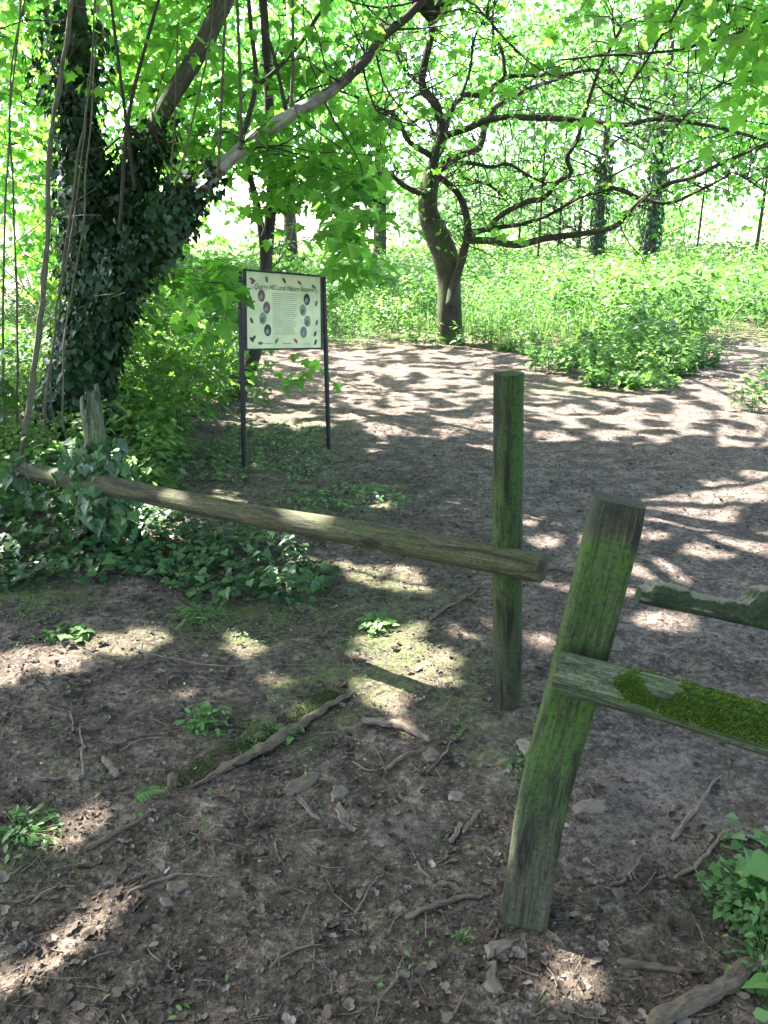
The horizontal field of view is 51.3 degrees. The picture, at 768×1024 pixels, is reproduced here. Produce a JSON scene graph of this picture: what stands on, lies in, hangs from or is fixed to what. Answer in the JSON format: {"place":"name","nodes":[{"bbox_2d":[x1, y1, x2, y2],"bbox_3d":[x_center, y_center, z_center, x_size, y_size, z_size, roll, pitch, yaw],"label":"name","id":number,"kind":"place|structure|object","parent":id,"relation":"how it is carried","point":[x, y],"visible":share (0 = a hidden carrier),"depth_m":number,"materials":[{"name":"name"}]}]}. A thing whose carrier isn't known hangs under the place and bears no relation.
{"place":"outdoors","nodes":[
{"label":"outdoors","id":0,"kind":"place"},
{"bbox_2d":[167,772,177,789],"bbox_3d":[-0.640,0.827,2.425,0.034,0.073,0.034,0,20,0],"label":"cut stump","id":1,"kind":"object","parent":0,"point":[172,780],"visible":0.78,"depth_m":2.41,"materials":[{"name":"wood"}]},
{"bbox_2d":[0,223,767,1023],"bbox_3d":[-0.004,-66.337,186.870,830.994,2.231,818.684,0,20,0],"label":"ground","id":2,"kind":"structure","parent":0,"point":[490,723],"depth_m":2.50,"materials":[{"name":"soil"}]},
{"bbox_2d":[0,339,26,461],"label":"hazel shrub","id":3,"kind":"object","parent":2,"relation":"on","point":[4,385],"visible":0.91,"depth_m":4.98,"materials":[{"name":"green plant"}]},
{"bbox_2d":[0,0,35,460],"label":"hazel pole","id":4,"kind":"object","parent":2,"relation":"on","point":[8,148],"visible":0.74,"depth_m":4.71,"materials":[{"name":"brown plant"}]},
{"bbox_2d":[0,892,49,903],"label":"root","id":5,"kind":"object","parent":2,"relation":"on","point":[8,901],"visible":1,"depth_m":2.00,"materials":[{"name":"brown plant"}]},
{"bbox_2d":[0,803,64,863],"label":"herb plant","id":6,"kind":"object","parent":2,"relation":"on","point":[9,832],"visible":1,"depth_m":2.21,"materials":[{"name":"green plant"}]},
{"bbox_2d":[9,0,67,443],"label":"hazel pole","id":7,"kind":"object","parent":2,"relation":"on","point":[16,286],"visible":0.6,"depth_m":4.98,"materials":[{"name":"brown plant"}]},
{"bbox_2d":[0,0,96,484],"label":"hazel pole","id":8,"kind":"object","parent":2,"relation":"on","point":[39,332],"visible":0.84,"depth_m":4.42,"materials":[{"name":"brown plant"}]},
{"bbox_2d":[0,0,100,242],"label":"distant tree","id":9,"kind":"object","parent":2,"relation":"on","point":[25,124],"visible":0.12,"depth_m":12.95,"materials":[{"name":"green plant"}]},
{"bbox_2d":[35,775,65,780],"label":"stick","id":10,"kind":"object","parent":2,"relation":"on","point":[40,778],"visible":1,"depth_m":2.44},
{"bbox_2d":[19,39,89,453],"bbox_3d":[-1.876,-1.440,4.826,0.477,2.508,0.224,-13,23,-32],"label":"hazel pole","id":11,"kind":"object","parent":2,"relation":"on","point":[60,308],"visible":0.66,"depth_m":4.77,"materials":[{"name":"brown plant"}]},
{"bbox_2d":[41,621,93,642],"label":"herb plant","id":12,"kind":"object","parent":2,"relation":"on","point":[77,626],"visible":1,"depth_m":3.20,"materials":[{"name":"green plant"}]},
{"bbox_2d":[79,725,84,776],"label":"stick","id":13,"kind":"object","parent":2,"relation":"on","point":[82,760],"visible":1,"depth_m":2.52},
{"bbox_2d":[41,0,124,455],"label":"hazel pole","id":14,"kind":"object","parent":2,"relation":"on","point":[63,356],"visible":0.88,"depth_m":4.58,"materials":[{"name":"brown plant"}]},
{"bbox_2d":[43,0,146,459],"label":"hazel pole","id":15,"kind":"object","parent":2,"relation":"on","point":[62,275],"visible":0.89,"depth_m":4.66,"materials":[{"name":"brown plant"}]},
{"bbox_2d":[0,95,192,326],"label":"hazel shrub","id":16,"kind":"object","parent":2,"relation":"on","point":[30,166],"visible":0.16,"depth_m":11.36,"materials":[{"name":"green plant"}]},
{"bbox_2d":[101,756,120,778],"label":"stick","id":17,"kind":"object","parent":2,"relation":"on","point":[110,767],"visible":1,"depth_m":2.48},
{"bbox_2d":[0,0,233,263],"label":"distant tree","id":18,"kind":"object","parent":2,"relation":"on","point":[125,14],"visible":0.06,"depth_m":14.83,"materials":[{"name":"green plant"}]},
{"bbox_2d":[85,813,149,849],"bbox_3d":[-0.741,0.892,2.237,0.192,0.021,0.022,-17,26,-39],"label":"stick","id":19,"kind":"object","parent":2,"relation":"on","point":[103,839],"visible":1,"depth_m":2.22,"materials":[{"name":"wood"}]},
{"bbox_2d":[0,311,262,511],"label":"bramble undergrowth","id":20,"kind":"object","parent":2,"relation":"on","point":[135,407],"visible":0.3,"depth_m":5.48,"materials":[{"name":"green plant"}]},
{"bbox_2d":[7,0,321,264],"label":"distant tree","id":21,"kind":"object","parent":2,"relation":"on","point":[245,43],"visible":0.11,"depth_m":17.62,"materials":[{"name":"green plant"}]},
{"bbox_2d":[0,408,340,604],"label":"ivy carpet","id":22,"kind":"object","parent":2,"relation":"on","point":[267,578],"visible":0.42,"depth_m":3.90,"materials":[{"name":"green plant"}]},
{"bbox_2d":[127,873,227,894],"bbox_3d":[-0.534,0.952,2.072,0.254,0.020,0.035,-4,20,-11],"label":"stick","id":23,"kind":"object","parent":2,"relation":"on","point":[158,880],"visible":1,"depth_m":2.07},
{"bbox_2d":[166,880,189,892],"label":"dead leaf","id":24,"kind":"object","parent":2,"relation":"on","point":[178,886],"visible":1,"depth_m":2.04,"materials":[{"name":"brown plant"}]},
{"bbox_2d":[110,317,275,435],"bbox_3d":[-1.608,-1.040,6.224,1.392,0.934,1.119,9,22,23],"label":"elder shrub","id":25,"kind":"object","parent":2,"relation":"on","point":[164,362],"visible":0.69,"depth_m":6.12,"materials":[{"name":"green plant"}]},
{"bbox_2d":[165,600,235,631],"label":"herb plant","id":26,"kind":"object","parent":2,"relation":"on","point":[195,617],"visible":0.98,"depth_m":3.45,"materials":[{"name":"green plant"}]},
{"bbox_2d":[173,700,230,736],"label":"herb plant","id":27,"kind":"object","parent":2,"relation":"on","point":[202,717],"visible":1,"depth_m":2.72,"materials":[{"name":"green plant"}]},
{"bbox_2d":[150,652,261,666],"bbox_3d":[-0.699,0.577,3.099,0.455,0.019,0.039,3,20,8],"label":"stick","id":28,"kind":"object","parent":2,"relation":"on","point":[173,658],"visible":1,"depth_m":3.08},
{"bbox_2d":[169,689,355,787],"bbox_3d":[-0.376,0.735,2.691,0.156,0.046,0.722,16,25,38],"label":"mossy log","id":29,"kind":"object","parent":2,"relation":"on","point":[277,738],"visible":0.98,"depth_m":2.63,"materials":[{"name":"wood"}]},
{"bbox_2d":[274,722,304,744],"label":"herb plant","id":30,"kind":"object","parent":29,"relation":"on","point":[289,738],"visible":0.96,"depth_m":2.68,"materials":[{"name":"green plant"}]},
{"bbox_2d":[0,568,532,754],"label":"moss tufts","id":31,"kind":"object","parent":2,"relation":"on","point":[309,625],"visible":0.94,"depth_m":3.37,"materials":[{"name":"green plant"}]},
{"bbox_2d":[226,229,325,273],"bbox_3d":[-1.880,-3.761,13.010,1.901,1.658,2.180,0,20,0],"label":"hazel shrub","id":32,"kind":"object","parent":2,"relation":"on","point":[286,264],"visible":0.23,"depth_m":13.07,"materials":[{"name":"green plant"}]},
{"bbox_2d":[12,371,548,710],"bbox_3d":[-0.608,-0.049,3.382,2.818,1.348,0.318,12,23,31],"label":"wooden fence","id":33,"kind":"object","parent":2,"relation":"on","point":[507,560],"visible":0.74,"depth_m":2.74,"materials":[{"name":"wood"}]},
{"bbox_2d":[0,430,144,551],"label":"post ivy","id":34,"kind":"object","parent":33,"relation":"attached to","point":[91,501],"visible":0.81,"depth_m":3.80,"materials":[{"name":"green plant"}]},
{"bbox_2d":[153,0,414,266],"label":"distant tree","id":35,"kind":"object","parent":2,"relation":"on","point":[327,23],"visible":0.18,"depth_m":20.72,"materials":[{"name":"green plant"}]},
{"bbox_2d":[238,269,330,466],"bbox_3d":[-0.683,-0.962,5.573,0.059,1.423,0.803,18,27,41],"label":"information sign","id":36,"kind":"object","parent":2,"relation":"on","point":[289,312],"visible":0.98,"depth_m":5.44,"materials":[{"name":"black paint"}]},
{"bbox_2d":[158,421,410,512],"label":"woodland herbs","id":37,"kind":"object","parent":2,"relation":"on","point":[313,467],"visible":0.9,"depth_m":5.48,"materials":[{"name":"green plant"}]},
{"bbox_2d":[269,944,321,968],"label":"stick","id":38,"kind":"object","parent":2,"relation":"on","point":[275,961],"visible":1,"depth_m":1.85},
{"bbox_2d":[0,0,597,447],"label":"ivy clad tree","id":39,"kind":"object","parent":2,"relation":"on","point":[140,228],"visible":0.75,"depth_m":5.18,"materials":[{"name":"green plant"}]},
{"bbox_2d":[281,771,319,794],"bbox_3d":[-0.252,0.822,2.439,0.072,0.026,0.150,10,22,26],"label":"bark flake","id":40,"kind":"object","parent":2,"relation":"on","point":[308,780],"visible":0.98,"depth_m":2.42,"materials":[{"name":"wood"}]},
{"bbox_2d":[294,797,321,820],"bbox_3d":[-0.221,0.861,2.331,0.023,0.022,0.128,-17,26,-39],"label":"bark flake","id":41,"kind":"object","parent":2,"relation":"on","point":[308,809],"visible":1,"depth_m":2.32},
{"bbox_2d":[330,784,348,799],"bbox_3d":[-0.132,0.840,2.414,0.051,0.023,0.087,5,20,13],"label":"bark flake","id":42,"kind":"object","parent":2,"relation":"on","point":[341,791],"visible":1,"depth_m":2.40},
{"bbox_2d":[334,801,349,825],"bbox_3d":[-0.120,0.870,2.321,0.037,0.021,0.109,-6,21,-16],"label":"bark flake","id":43,"kind":"object","parent":2,"relation":"on","point":[342,812],"visible":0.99,"depth_m":2.31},
{"bbox_2d":[355,873,383,912],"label":"stick","id":44,"kind":"object","parent":2,"relation":"on","point":[364,898],"visible":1,"depth_m":2.02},
{"bbox_2d":[354,609,398,635],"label":"herb plant","id":45,"kind":"object","parent":2,"relation":"on","point":[378,622],"visible":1,"depth_m":3.41,"materials":[{"name":"green plant"}]},
{"bbox_2d":[0,231,767,376],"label":"meadow plants","id":46,"kind":"object","parent":2,"relation":"on","point":[619,287],"visible":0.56,"depth_m":12.65,"materials":[{"name":"green plant"}]},
{"bbox_2d":[0,478,767,1022],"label":"seedlings","id":47,"kind":"object","parent":2,"relation":"on","point":[380,984],"visible":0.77,"depth_m":2.44,"materials":[{"name":"green plant"}]},
{"bbox_2d":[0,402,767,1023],"bbox_3d":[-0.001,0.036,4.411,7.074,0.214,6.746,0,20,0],"label":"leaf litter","id":48,"kind":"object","parent":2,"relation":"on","point":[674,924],"visible":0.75,"depth_m":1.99,"materials":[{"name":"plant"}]},
{"bbox_2d":[128,785,167,805],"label":"fern frond","id":49,"kind":"object","parent":48,"relation":"on","point":[141,795],"visible":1,"depth_m":2.35,"materials":[{"name":"green plant"}]},
{"bbox_2d":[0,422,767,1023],"bbox_3d":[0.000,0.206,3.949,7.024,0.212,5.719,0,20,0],"label":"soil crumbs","id":50,"kind":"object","parent":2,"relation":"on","point":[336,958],"visible":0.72,"depth_m":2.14,"materials":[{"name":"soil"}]},
{"bbox_2d":[0,423,767,1023],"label":"twig litter","id":51,"kind":"object","parent":2,"relation":"on","point":[596,1017],"visible":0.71,"depth_m":2.15,"materials":[{"name":"wood"}]},
{"bbox_2d":[243,0,526,269],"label":"distant tree","id":52,"kind":"object","parent":2,"relation":"on","point":[418,17],"visible":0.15,"depth_m":26.05,"materials":[{"name":"green plant"}]},
{"bbox_2d":[362,717,431,742],"bbox_3d":[0.047,0.728,2.704,0.261,0.032,0.058,10,22,26],"label":"stick","id":53,"kind":"object","parent":2,"relation":"on","point":[400,725],"visible":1,"depth_m":2.71,"materials":[{"name":"wood"}]},
{"bbox_2d":[385,749,425,769],"bbox_3d":[0.066,0.787,2.564,0.161,0.023,0.022,-13,24,-33],"label":"tree root","id":54,"kind":"object","parent":2,"relation":"on","point":[399,758],"visible":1,"depth_m":2.55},
{"bbox_2d":[421,747,440,762],"bbox_3d":[0.153,0.781,2.575,0.062,0.017,0.069,-15,24,-35],"label":"bark flake","id":55,"kind":"object","parent":2,"relation":"on","point":[432,751],"visible":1,"depth_m":2.58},
{"bbox_2d":[365,149,507,248],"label":"distant tree","id":56,"kind":"object","parent":2,"relation":"on","point":[402,209],"visible":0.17,"depth_m":41.59,"materials":[{"name":"green plant"}]},
{"bbox_2d":[404,891,490,919],"bbox_3d":[0.158,0.972,1.993,0.238,0.029,0.033,-8,21,-21],"label":"tree root","id":57,"kind":"object","parent":2,"relation":"on","point":[429,908],"visible":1,"depth_m":1.99,"materials":[{"name":"brown plant"}]},
{"bbox_2d":[448,791,464,800],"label":"dead leaf","id":58,"kind":"object","parent":2,"relation":"on","point":[453,794],"visible":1,"depth_m":2.36,"materials":[{"name":"grey plant"}]},
{"bbox_2d":[429,584,484,620],"bbox_3d":[0.328,0.405,3.623,0.036,0.029,0.438,15,25,36],"label":"stick","id":59,"kind":"object","parent":2,"relation":"on","point":[433,616],"visible":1,"depth_m":3.59,"materials":[{"name":"wood"}]},
{"bbox_2d":[451,923,474,945],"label":"herb plant","id":60,"kind":"object","parent":2,"relation":"on","point":[459,935],"visible":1,"depth_m":1.90,"materials":[{"name":"green plant"}]},
{"bbox_2d":[462,809,481,833],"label":"stick","id":61,"kind":"object","parent":2,"relation":"on","point":[471,820],"visible":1,"depth_m":2.27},
{"bbox_2d":[398,132,555,249],"bbox_3d":[4.592,-15.485,39.034,7.747,5.756,7.948,9,21,23],"label":"distant tree","id":62,"kind":"object","parent":2,"relation":"on","point":[448,198],"visible":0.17,"depth_m":38.08,"materials":[{"name":"green plant"}]},
{"bbox_2d":[483,960,504,998],"bbox_3d":[0.243,1.044,1.797,0.048,0.020,0.106,0,20,0],"label":"bark flake","id":63,"kind":"object","parent":2,"relation":"on","point":[495,986],"visible":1,"depth_m":1.78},
{"bbox_2d":[483,938,514,959],"bbox_3d":[0.272,1.015,1.878,0.093,0.019,0.039,-9,22,-24],"label":"bark flake","id":64,"kind":"object","parent":2,"relation":"on","point":[500,946],"visible":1,"depth_m":1.87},
{"bbox_2d":[438,190,563,240],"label":"distant bush","id":65,"kind":"object","parent":2,"relation":"on","point":[487,234],"visible":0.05,"depth_m":50.64,"materials":[{"name":"green plant"}]},
{"bbox_2d":[417,109,627,255],"bbox_3d":[5.566,-13.526,33.410,8.330,6.139,8.460,0,20,0],"label":"distant tree","id":66,"kind":"object","parent":2,"relation":"on","point":[521,183],"visible":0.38,"depth_m":32.95,"materials":[{"name":"green plant"}]},
{"bbox_2d":[516,738,529,755],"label":"dead leaf","id":67,"kind":"object","parent":2,"relation":"on","point":[523,747],"visible":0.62,"depth_m":2.60,"materials":[{"name":"grey plant"}]},
{"bbox_2d":[296,0,767,344],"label":"sycamore tree","id":68,"kind":"object","parent":2,"relation":"on","point":[449,262],"visible":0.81,"depth_m":10.10,"materials":[{"name":"green plant"}]},
{"bbox_2d":[467,18,632,257],"bbox_3d":[5.533,-12.283,27.453,5.560,8.056,5.737,0,20,0],"label":"distant tree","id":69,"kind":"object","parent":2,"relation":"on","point":[517,106],"visible":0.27,"depth_m":26.38,"materials":[{"name":"green plant"}]},
{"bbox_2d":[443,0,718,245],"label":"distant tree","id":70,"kind":"object","parent":2,"relation":"on","point":[556,46],"visible":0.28,"depth_m":34.06,"materials":[{"name":"green plant"}]},
{"bbox_2d":[504,165,666,247],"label":"distant tree","id":71,"kind":"object","parent":2,"relation":"on","point":[579,220],"visible":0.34,"depth_m":44.66,"materials":[{"name":"green plant"}]},
{"bbox_2d":[571,798,607,814],"bbox_3d":[0.599,0.854,2.329,0.115,0.021,0.078,0,20,0],"label":"bark flake","id":72,"kind":"object","parent":2,"relation":"on","point":[585,805],"visible":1,"depth_m":2.32,"materials":[{"name":"wood"}]},
{"bbox_2d":[527,22,697,275],"bbox_3d":[6.665,-10.768,24.482,4.989,7.290,4.458,10,22,25],"label":"distant tree","id":73,"kind":"object","parent":2,"relation":"on","point":[599,208],"visible":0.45,"depth_m":24.61,"materials":[{"name":"green plant"}]},
{"bbox_2d":[612,886,625,901],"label":"dead leaf","id":74,"kind":"object","parent":2,"relation":"on","point":[618,895],"visible":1,"depth_m":2.01,"materials":[{"name":"grey plant"}]},
{"bbox_2d":[609,853,644,885],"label":"stick","id":75,"kind":"object","parent":2,"relation":"on","point":[624,880],"visible":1,"depth_m":2.05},
{"bbox_2d":[500,492,767,932],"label":"broken fence","id":76,"kind":"object","parent":2,"relation":"on","point":[585,677],"visible":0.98,"depth_m":1.72,"materials":[{"name":"wood"}]},
{"bbox_2d":[618,957,702,974],"bbox_3d":[0.625,1.033,1.814,0.184,0.021,0.021,3,20,9],"label":"stick","id":77,"kind":"object","parent":2,"relation":"on","point":[633,964],"visible":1,"depth_m":1.81,"materials":[{"name":"wood"}]},
{"bbox_2d":[562,0,765,280],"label":"distant tree","id":78,"kind":"object","parent":2,"relation":"on","point":[651,246],"visible":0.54,"depth_m":22.59,"materials":[{"name":"green plant"}]},
{"bbox_2d":[594,185,743,243],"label":"distant bush","id":79,"kind":"object","parent":2,"relation":"on","point":[674,216],"visible":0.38,"depth_m":48.14,"materials":[{"name":"green plant"}]},
{"bbox_2d":[634,328,711,376],"bbox_3d":[3.370,-1.841,9.245,0.801,0.510,0.785,11,22,27],"label":"nettle clump","id":80,"kind":"object","parent":2,"relation":"on","point":[686,364],"visible":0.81,"depth_m":9.10,"materials":[{"name":"green plant"}]},
{"bbox_2d":[618,66,767,247],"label":"distant tree","id":81,"kind":"object","parent":2,"relation":"on","point":[687,166],"visible":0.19,"depth_m":34.11,"materials":[{"name":"green plant"}]},
{"bbox_2d":[639,0,767,262],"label":"distant tree","id":82,"kind":"object","parent":2,"relation":"on","point":[762,152],"visible":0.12,"depth_m":31.14,"materials":[{"name":"green plant"}]},
{"bbox_2d":[645,955,767,1023],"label":"tree root","id":83,"kind":"object","parent":2,"relation":"on","point":[699,998],"visible":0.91,"depth_m":1.72,"materials":[{"name":"brown plant"}]},
{"bbox_2d":[694,853,767,934],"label":"herb plant","id":84,"kind":"object","parent":2,"relation":"on","point":[742,901],"visible":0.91,"depth_m":1.96,"materials":[{"name":"green plant"}]},
{"bbox_2d":[722,912,767,994],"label":"herb plant","id":85,"kind":"object","parent":2,"relation":"on","point":[759,953],"visible":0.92,"depth_m":1.83,"materials":[{"name":"green plant"}]},
{"bbox_2d":[735,847,767,911],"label":"herb plant","id":86,"kind":"object","parent":2,"relation":"on","point":[754,864],"visible":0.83,"depth_m":1.97,"materials":[{"name":"green plant"}]},
{"bbox_2d":[741,972,767,1023],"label":"herb plant","id":87,"kind":"object","parent":2,"relation":"on","point":[758,981],"visible":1,"depth_m":1.73,"materials":[{"name":"green plant"}]},
{"bbox_2d":[745,197,767,237],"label":"distant bush","id":88,"kind":"object","parent":2,"relation":"on","point":[755,217],"visible":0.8,"depth_m":38.51,"materials":[{"name":"green plant"}]},
{"bbox_2d":[0,341,767,854],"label":"path","id":89,"kind":"structure","parent":0,"point":[422,391],"depth_m":5.17,"materials":[{"name":"soil"}]},
{"bbox_2d":[0,7,57,347],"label":"hazel shrub","id":90,"kind":"object","parent":89,"relation":"on","point":[22,156],"visible":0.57,"depth_m":7.43,"materials":[{"name":"green plant"}]},
{"bbox_2d":[28,228,213,411],"bbox_3d":[-2.166,-1.581,6.594,1.192,1.624,1.508,9,22,23],"label":"elder shrub","id":91,"kind":"object","parent":89,"relation":"on","point":[173,286],"visible":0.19,"depth_m":6.46,"materials":[{"name":"green plant"}]},
{"bbox_2d":[0,0,252,336],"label":"hazel shrub","id":92,"kind":"object","parent":89,"relation":"on","point":[112,129],"visible":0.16,"depth_m":8.68,"materials":[{"name":"green plant"}]},
{"bbox_2d":[127,325,271,403],"bbox_3d":[-1.699,-1.304,7.488,1.285,0.964,1.317,0,20,0],"label":"elder shrub","id":93,"kind":"object","parent":89,"relation":"on","point":[230,374],"visible":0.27,"depth_m":7.44,"materials":[{"name":"green plant"}]},
{"bbox_2d":[172,333,276,373],"bbox_3d":[-1.750,-1.668,8.692,1.195,0.651,0.996,17,26,39],"label":"elder shrub","id":94,"kind":"object","parent":89,"relation":"on","point":[233,351],"visible":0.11,"depth_m":8.43,"materials":[{"name":"green plant"}]},
{"bbox_2d":[119,0,439,398],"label":"young tree","id":95,"kind":"object","parent":89,"relation":"on","point":[212,289],"visible":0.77,"depth_m":5.58,"materials":[{"name":"green plant"}]},
{"bbox_2d":[523,339,579,372],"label":"nettle clump","id":96,"kind":"object","parent":89,"relation":"on","point":[547,353],"visible":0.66,"depth_m":9.35,"materials":[{"name":"green plant"}]},
{"bbox_2d":[552,338,620,379],"bbox_3d":[2.288,-1.733,9.072,0.729,0.434,0.633,14,24,34],"label":"nettle clump","id":97,"kind":"object","parent":89,"relation":"on","point":[584,365],"visible":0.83,"depth_m":9.08,"materials":[{"name":"green plant"}]},
{"bbox_2d":[580,365,647,389],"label":"nettle clump","id":98,"kind":"object","parent":89,"relation":"on","point":[602,379],"visible":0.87,"depth_m":8.51,"materials":[{"name":"green plant"}]},
{"bbox_2d":[611,638,623,650],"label":"dead leaf","id":99,"kind":"object","parent":89,"relation":"on","point":[618,645],"visible":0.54,"depth_m":3.23,"materials":[{"name":"grey plant"}]},
{"bbox_2d":[595,337,680,379],"bbox_3d":[2.820,-1.711,8.973,0.972,0.465,0.605,0,20,0],"label":"nettle clump","id":100,"kind":"object","parent":89,"relation":"on","point":[626,362],"visible":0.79,"depth_m":8.89,"materials":[{"name":"green plant"}]},
{"bbox_2d":[618,368,682,390],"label":"nettle clump","id":101,"kind":"object","parent":89,"relation":"on","point":[639,382],"visible":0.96,"depth_m":8.43,"materials":[{"name":"green plant"}]},
{"bbox_2d":[671,775,721,839],"bbox_3d":[0.933,0.857,2.317,0.066,0.023,0.384,15,25,37],"label":"stick","id":102,"kind":"object","parent":89,"relation":"on","point":[677,833],"visible":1,"depth_m":2.28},
{"bbox_2d":[674,827,732,879],"bbox_3d":[0.870,0.910,2.119,0.294,0.017,0.056,-16,25,-38],"label":"stick","id":103,"kind":"object","parent":89,"relation":"on","point":[695,866],"visible":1,"depth_m":2.09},
{"bbox_2d":[679,336,737,367],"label":"nettle clump","id":104,"kind":"object","parent":89,"relation":"on","point":[714,358],"visible":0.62,"depth_m":9.57,"materials":[{"name":"green plant"}]},
{"bbox_2d":[720,812,767,854],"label":"herb plant","id":105,"kind":"object","parent":89,"relation":"on","point":[758,835],"visible":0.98,"depth_m":2.17,"materials":[{"name":"green plant"}]},
{"bbox_2d":[724,355,767,412],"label":"nettle clump","id":106,"kind":"object","parent":89,"relation":"on","point":[757,390],"visible":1,"depth_m":7.25,"materials":[{"name":"green plant"}]},
{"bbox_2d":[0,0,767,223],"label":"sky","id":107,"kind":"structure","parent":0,"point":[242,195],"materials":[{"name":"white"}]},
{"bbox_2d":[418,0,767,169],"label":"overhanging maple","id":108,"kind":"object","parent":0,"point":[701,13],"visible":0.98,"depth_m":5.41,"materials":[{"name":"green plant"}]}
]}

